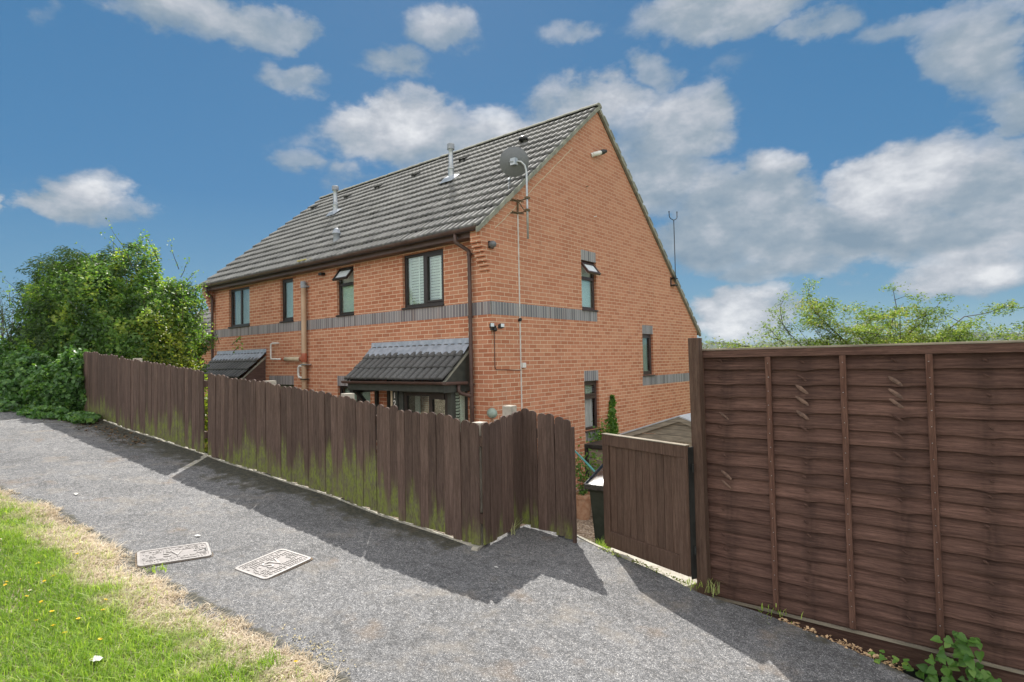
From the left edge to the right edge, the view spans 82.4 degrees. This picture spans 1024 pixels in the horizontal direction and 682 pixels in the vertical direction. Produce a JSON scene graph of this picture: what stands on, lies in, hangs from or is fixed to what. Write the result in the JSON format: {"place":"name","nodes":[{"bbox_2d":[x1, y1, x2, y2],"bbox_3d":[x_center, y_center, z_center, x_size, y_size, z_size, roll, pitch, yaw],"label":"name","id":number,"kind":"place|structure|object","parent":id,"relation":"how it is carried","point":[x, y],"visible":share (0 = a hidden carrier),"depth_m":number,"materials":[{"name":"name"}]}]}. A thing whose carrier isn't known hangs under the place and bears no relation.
{"place":"outdoors","nodes":[
{"label":"outdoors","id":0,"kind":"place"},
{"bbox_2d":[0,488,348,681],"bbox_3d":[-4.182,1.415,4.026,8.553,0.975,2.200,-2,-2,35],"label":"lawn grass","id":1,"kind":"structure","parent":0,"point":[13,532],"depth_m":3.25,"materials":[{"name":"green plant"}]},
{"bbox_2d":[93,655,102,661],"bbox_3d":[-2.052,1.566,2.889,0.090,0.009,0.043,-3,-2,39],"label":"litter scrap","id":2,"kind":"object","parent":1,"relation":"on","point":[98,658],"visible":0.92,"depth_m":2.88,"materials":[{"name":"white paper"}]},
{"bbox_2d":[205,450,696,579],"bbox_3d":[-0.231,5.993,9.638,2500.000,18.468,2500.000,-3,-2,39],"label":"ground","id":3,"kind":"structure","parent":0,"point":[582,529],"depth_m":9.03,"materials":[{"name":"beige gravel"}]},
{"bbox_2d":[0,277,43,349],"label":"sparse shrub","id":4,"kind":"object","parent":3,"relation":"on","point":[1,328],"visible":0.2,"depth_m":12.42,"materials":[{"name":"green plant"}]},
{"bbox_2d":[0,338,100,423],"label":"ivy bank","id":5,"kind":"structure","parent":3,"relation":"on","point":[42,385],"depth_m":9.40,"materials":[{"name":"green plant"}]},
{"bbox_2d":[0,218,242,379],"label":"broadleaf tree","id":6,"kind":"object","parent":3,"relation":"on","point":[55,319],"visible":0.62,"depth_m":11.57,"materials":[{"name":"green plant"}]},
{"bbox_2d":[83,352,207,452],"bbox_3d":[-5.296,1.135,8.344,3.858,2.057,0.166,-2,-2,36],"label":"picket fence","id":7,"kind":"object","parent":3,"relation":"on","point":[162,401],"visible":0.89,"depth_m":8.03,"materials":[{"name":"wood"}]},
{"bbox_2d":[126,307,203,369],"bbox_3d":[-7.246,1.201,11.929,1.763,3.751,1.457,-2,-2,21],"label":"bright shrub","id":8,"kind":"object","parent":3,"relation":"on","point":[181,358],"visible":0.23,"depth_m":11.68,"materials":[{"name":"green plant"}]},
{"bbox_2d":[186,374,207,453],"bbox_3d":[-4.461,1.257,8.659,1.625,1.535,0.921,-3,-2,39],"label":"garden shrub","id":9,"kind":"object","parent":3,"relation":"on","point":[205,415],"visible":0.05,"depth_m":8.37,"materials":[{"name":"green plant"}]},
{"bbox_2d":[191,309,210,442],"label":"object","id":10,"kind":"structure","parent":3,"relation":"on","point":[207,357],"depth_m":18.89,"materials":[{"name":"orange brick"}]},
{"bbox_2d":[208,455,474,546],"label":"kerb","id":11,"kind":"structure","parent":3,"relation":"on","point":[406,523],"depth_m":5.56,"materials":[{"name":"concrete"}]},
{"bbox_2d":[208,373,487,544],"bbox_3d":[-1.935,1.480,5.992,4.145,2.320,0.166,-2,-2,34],"label":"picket fence","id":12,"kind":"object","parent":3,"relation":"on","point":[424,469],"visible":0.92,"depth_m":5.58,"materials":[{"name":"wood"}]},
{"bbox_2d":[197,102,700,489],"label":"semi detached house","id":13,"kind":"structure","parent":3,"relation":"on","point":[407,298],"depth_m":12.31,"materials":[{"name":"red brick"}]},
{"bbox_2d":[228,287,249,327],"bbox_3d":[-7.190,-0.886,15.553,1.160,1.050,0.215,-3,-2,39],"label":"window","id":14,"kind":"structure","parent":13,"relation":"in","point":[242,295],"depth_m":15.66,"materials":[{"name":"black glass"}]},
{"bbox_2d":[279,278,293,322],"bbox_3d":[-5.358,-0.972,14.016,0.595,1.050,0.165,-3,-2,39],"label":"window","id":15,"kind":"structure","parent":13,"relation":"in","point":[287,283],"depth_m":14.14,"materials":[{"name":"black glass"}]},
{"bbox_2d":[332,266,353,316],"bbox_3d":[-3.570,-1.057,12.473,0.630,1.050,0.284,-3,-2,39],"label":"window","id":16,"kind":"structure","parent":13,"relation":"in","point":[345,276],"depth_m":12.58,"materials":[{"name":"black glass"}]},
{"bbox_2d":[340,386,369,402],"bbox_3d":[-3.240,1.477,12.330,1.140,1.062,0.125,-3,-2,39],"label":"window","id":17,"kind":"structure","parent":13,"relation":"in","point":[366,395],"depth_m":12.34,"materials":[{"name":"black glass"}]},
{"bbox_2d":[387,380,413,407],"bbox_3d":[-2.161,1.630,11.341,0.670,2.850,0.120,-3,-2,39],"label":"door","id":18,"kind":"structure","parent":13,"relation":"in","point":[388,392],"depth_m":11.48,"materials":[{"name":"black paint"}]},
{"bbox_2d":[401,249,443,309],"bbox_3d":[-1.549,-1.160,11.089,1.235,1.115,0.470,-3,-2,39],"label":"window","id":19,"kind":"structure","parent":13,"relation":"in","point":[429,281],"depth_m":11.02,"materials":[{"name":"brown glass"}]},
{"bbox_2d":[487,408,496,421],"bbox_3d":[-0.322,1.239,9.703,0.170,0.252,0.171,-1,-2,-14],"label":"dome lamp","id":20,"kind":"object","parent":13,"relation":"attached to","point":[492,413],"visible":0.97,"depth_m":9.66,"materials":[{"name":"white glass"}]},
{"bbox_2d":[488,241,495,248],"bbox_3d":[-0.321,-1.631,9.860,0.140,0.122,0.133,-3,-2,39],"label":"wall light","id":21,"kind":"object","parent":13,"relation":"attached to","point":[491,244],"visible":1,"depth_m":9.82,"materials":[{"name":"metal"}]},
{"bbox_2d":[489,323,503,331],"bbox_3d":[-0.291,-0.227,9.809,0.134,0.138,0.356,-3,-2,39],"label":"twin floodlight","id":22,"kind":"object","parent":13,"relation":"attached to","point":[492,326],"visible":1,"depth_m":9.80,"materials":[{"name":"black paint"}]},
{"bbox_2d":[494,331,518,370],"bbox_3d":[-0.071,0.177,10.142,0.012,0.686,0.706,-3,-2,39],"label":"power cable","id":23,"kind":"object","parent":13,"relation":"attached to","point":[494,354],"visible":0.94,"depth_m":9.88,"materials":[{"name":"brown plastic"}]},
{"bbox_2d":[500,146,529,238],"bbox_3d":[0.097,-2.615,10.487,0.509,1.640,0.520,-2,-2,19],"label":"satellite dish","id":24,"kind":"object","parent":13,"relation":"attached to","point":[514,161],"visible":1,"depth_m":10.34,"materials":[{"name":"metal"}]},
{"bbox_2d":[517,214,521,409],"bbox_3d":[0.161,0.147,10.398,0.060,4.860,0.065,-3,-2,39],"label":"cable conduit","id":25,"kind":"object","parent":13,"relation":"attached to","point":[519,319],"visible":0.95,"depth_m":10.44,"materials":[{"name":"white plastic"}]},
{"bbox_2d":[575,450,594,471],"bbox_3d":[0.843,1.566,8.720,0.029,0.256,4.371,-1,-2,-6],"label":"prop pole","id":26,"kind":"object","parent":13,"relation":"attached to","point":[584,460],"visible":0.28,"depth_m":7.63,"materials":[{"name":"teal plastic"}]},
{"bbox_2d":[581,261,600,311],"bbox_3d":[1.634,-1.155,12.295,0.285,1.055,0.605,-3,-2,39],"label":"window","id":27,"kind":"structure","parent":13,"relation":"in","point":[588,269],"depth_m":12.41,"materials":[{"name":"black glass"}]},
{"bbox_2d":[584,380,600,432],"bbox_3d":[1.620,1.361,12.268,0.215,1.055,0.585,-3,-2,39],"label":"window","id":28,"kind":"structure","parent":13,"relation":"in","point":[589,386],"depth_m":12.40,"materials":[{"name":"black glass"}]},
{"bbox_2d":[591,149,606,156],"bbox_3d":[1.879,-4.065,12.648,0.452,0.245,0.119,0,-2,-31],"label":"security camera","id":29,"kind":"object","parent":13,"relation":"attached to","point":[599,152],"visible":1,"depth_m":12.60,"materials":[{"name":"white plastic"}]},
{"bbox_2d":[642,334,654,376],"bbox_3d":[3.276,0.348,14.343,0.215,1.035,0.590,-3,-2,39],"label":"window","id":30,"kind":"structure","parent":13,"relation":"in","point":[647,366],"depth_m":14.48,"materials":[{"name":"black glass"}]},
{"bbox_2d":[668,211,677,285],"bbox_3d":[4.257,-2.460,15.489,0.120,2.030,0.532,-3,-2,39],"label":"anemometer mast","id":31,"kind":"object","parent":13,"relation":"attached to","point":[675,278],"visible":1,"depth_m":15.46,"materials":[{"name":"grey metal"}]},
{"bbox_2d":[480,405,523,544],"bbox_3d":[-0.120,1.573,5.088,0.168,1.970,0.660,-2,-2,31],"label":"picket fence","id":32,"kind":"object","parent":3,"relation":"on","point":[502,469],"visible":0.89,"depth_m":5.03,"materials":[{"name":"brown stained wood"}]},
{"bbox_2d":[521,408,576,539],"bbox_3d":[0.355,1.604,5.241,0.532,1.997,0.166,-2,-2,34],"label":"picket fence","id":33,"kind":"object","parent":3,"relation":"on","point":[547,495],"visible":0.87,"depth_m":5.18,"materials":[{"name":"brown wood"}]},
{"bbox_2d":[570,427,576,542],"bbox_3d":[0.530,1.250,5.020,0.026,1.020,0.028,-3,-2,39],"label":"fence batten","id":34,"kind":"object","parent":33,"relation":"attached to","point":[573,479],"visible":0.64,"depth_m":5.01,"materials":[{"name":"brown wood"}]},
{"bbox_2d":[575,449,600,519],"bbox_3d":[1.136,2.358,9.617,0.571,1.153,0.572,-1,-2,-6],"label":"plant pot","id":35,"kind":"object","parent":3,"relation":"on","point":[583,504],"visible":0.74,"depth_m":9.53,"materials":[{"name":"ceramic"}]},
{"bbox_2d":[584,440,602,491],"bbox_3d":[1.969,2.376,10.416,1.090,1.095,0.770,-3,-2,39],"label":"compost box","id":36,"kind":"object","parent":3,"relation":"on","point":[595,446],"visible":0.13,"depth_m":10.42,"materials":[{"name":"black paint"}]},
{"bbox_2d":[585,448,602,472],"bbox_3d":[1.572,2.362,9.769,0.574,1.136,0.648,-3,-2,39],"label":"shrub","id":37,"kind":"object","parent":3,"relation":"on","point":[598,464],"visible":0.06,"depth_m":9.67,"materials":[{"name":"plant"}]},
{"bbox_2d":[584,463,608,548],"bbox_3d":[1.224,1.936,6.445,0.622,1.088,0.865,-2,-2,27],"label":"wheelie bin","id":38,"kind":"object","parent":3,"relation":"on","point":[593,484],"visible":0.2,"depth_m":6.27,"materials":[{"name":"black plastic"}]},
{"bbox_2d":[578,394,619,458],"bbox_3d":[2.000,2.083,12.457,0.205,1.853,2.045,-3,-2,39],"label":"shrub","id":39,"kind":"object","parent":3,"relation":"on","point":[611,424],"depth_m":12.69,"materials":[{"name":"green plant"}]},
{"bbox_2d":[577,535,633,561],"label":"kerb","id":40,"kind":"structure","parent":3,"relation":"on","point":[608,550],"depth_m":4.89,"materials":[{"name":"concrete"}]},
{"bbox_2d":[587,539,610,549],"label":"grass tuft","id":41,"kind":"object","parent":40,"relation":"on","point":[603,544],"visible":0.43,"depth_m":5.09,"materials":[{"name":"green plant"}]},
{"bbox_2d":[609,548,696,591],"bbox_3d":[1.063,1.948,4.720,0.330,0.305,0.890,0,-2,-33],"label":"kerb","id":42,"kind":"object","parent":3,"relation":"on","point":[674,573],"visible":0.03,"depth_m":4.60,"materials":[{"name":"concrete"}]},
{"bbox_2d":[619,413,691,446],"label":"garden shed","id":43,"kind":"structure","parent":3,"relation":"on","point":[676,429],"depth_m":8.84,"materials":[{"name":"brown wood"}]},
{"bbox_2d":[688,338,711,596],"bbox_3d":[1.408,1.218,4.352,0.100,2.485,0.080,-3,-2,39],"label":"gate post","id":44,"kind":"object","parent":3,"relation":"on","point":[697,409],"visible":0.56,"depth_m":4.33,"materials":[{"name":"brown wood"}]},
{"bbox_2d":[601,433,696,579],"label":"garden gate","id":45,"kind":"structure","parent":44,"relation":"attached to","point":[649,499],"depth_m":4.62,"materials":[{"name":"brown wood"}]},
{"bbox_2d":[702,340,1023,681],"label":"lap fence panel","id":46,"kind":"object","parent":3,"relation":"on","point":[867,497],"visible":0.98,"depth_m":3.71,"materials":[{"name":"dark brown stained wood"}]},
{"bbox_2d":[702,278,1023,349],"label":"spreading tree","id":47,"kind":"object","parent":3,"relation":"on","point":[874,333],"visible":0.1,"depth_m":12.84,"materials":[{"name":"green plant"}]},
{"bbox_2d":[906,630,1001,681],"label":"bindweed plant","id":48,"kind":"object","parent":3,"relation":"on","point":[963,652],"visible":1,"depth_m":3.33,"materials":[{"name":"green plant"}]},
{"bbox_2d":[0,411,922,681],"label":"path","id":49,"kind":"structure","parent":0,"point":[372,597],"depth_m":4.01,"materials":[{"name":"grey asphalt"}]},
{"bbox_2d":[43,419,159,445],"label":"fallen leaf litter","id":50,"kind":"object","parent":49,"relation":"on","point":[135,442],"visible":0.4,"depth_m":8.07,"materials":[{"name":"brown plant"}]},
{"bbox_2d":[99,419,203,453],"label":"kerb","id":51,"kind":"structure","parent":49,"relation":"on","point":[151,436],"depth_m":7.94,"materials":[{"name":"concrete"}]},
{"bbox_2d":[143,564,167,573],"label":"grass tuft","id":52,"kind":"object","parent":49,"relation":"on","point":[154,570],"visible":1,"depth_m":3.99,"materials":[{"name":"green plant"}]},
{"bbox_2d":[135,542,212,567],"bbox_3d":[-2.463,1.566,4.266,0.485,0.077,0.302,0,-2,-34],"label":"access cover","id":53,"kind":"object","parent":49,"relation":"on","point":[165,555],"visible":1,"depth_m":4.25,"materials":[{"name":"metal"}]},
{"bbox_2d":[235,549,312,579],"bbox_3d":[-1.726,1.625,4.239,0.337,0.078,0.460,-2,-2,26],"label":"access cover","id":54,"kind":"object","parent":49,"relation":"on","point":[269,565],"visible":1,"depth_m":4.22,"materials":[{"name":"metal"}]},
{"bbox_2d":[272,624,355,674],"bbox_3d":[-1.017,1.687,3.150,0.934,0.076,0.252,-3,-2,39],"label":"dry moss patch","id":55,"kind":"object","parent":49,"relation":"on","point":[318,647],"visible":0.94,"depth_m":3.20,"materials":[{"name":"plant"}]},
{"bbox_2d":[471,543,483,550],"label":"kerb","id":56,"kind":"structure","parent":49,"relation":"on","point":[475,547],"depth_m":4.74,"materials":[{"name":"concrete"}]},
{"bbox_2d":[510,518,520,534],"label":"grass tuft","id":57,"kind":"object","parent":49,"relation":"on","point":[514,527],"visible":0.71,"depth_m":5.10,"materials":[{"name":"green plant"}]},
{"bbox_2d":[598,546,688,584],"bbox_3d":[1.016,1.755,4.596,0.107,0.087,0.839,0,-2,-41],"label":"edge moss","id":58,"kind":"object","parent":49,"relation":"on","point":[637,562],"visible":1,"depth_m":4.57,"materials":[{"name":"green plant"}]},
{"bbox_2d":[676,578,712,590],"bbox_3d":[1.337,1.780,4.325,0.210,0.044,0.247,-3,-2,39],"label":"grass tuft","id":59,"kind":"object","parent":49,"relation":"on","point":[692,582],"visible":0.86,"depth_m":4.29,"materials":[{"name":"beige plant"}]},
{"bbox_2d":[705,579,719,594],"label":"grass tuft","id":60,"kind":"object","parent":49,"relation":"on","point":[713,588],"visible":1,"depth_m":4.24,"materials":[{"name":"green plant"}]},
{"bbox_2d":[761,602,802,623],"bbox_3d":[1.750,1.818,3.895,0.317,0.043,0.279,0,-2,-26],"label":"grass tuft","id":61,"kind":"object","parent":49,"relation":"on","point":[773,610],"visible":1,"depth_m":3.94,"materials":[{"name":"green plant"}]},
{"bbox_2d":[778,617,904,672],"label":"dry leaf litter","id":62,"kind":"object","parent":49,"relation":"on","point":[840,642],"visible":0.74,"depth_m":3.54,"materials":[{"name":"brown plant"}]},
{"bbox_2d":[868,650,909,668],"bbox_3d":[2.174,1.845,3.377,0.213,0.061,0.137,-2,-2,30],"label":"edge weed","id":63,"kind":"object","parent":49,"relation":"on","point":[905,663],"visible":0.98,"depth_m":3.36,"materials":[{"name":"green plant"}]},
{"bbox_2d":[0,0,1023,344],"label":"sky","id":64,"kind":"structure","parent":0,"point":[862,147],"materials":[{"name":"blue"}]},
{"bbox_2d":[702,331,1023,350],"bbox_3d":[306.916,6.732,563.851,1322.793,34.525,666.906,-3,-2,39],"label":"hills","id":65,"kind":"structure","parent":0,"point":[759,345],"depth_m":681.88,"materials":[{"name":"green plant"}]}
]}

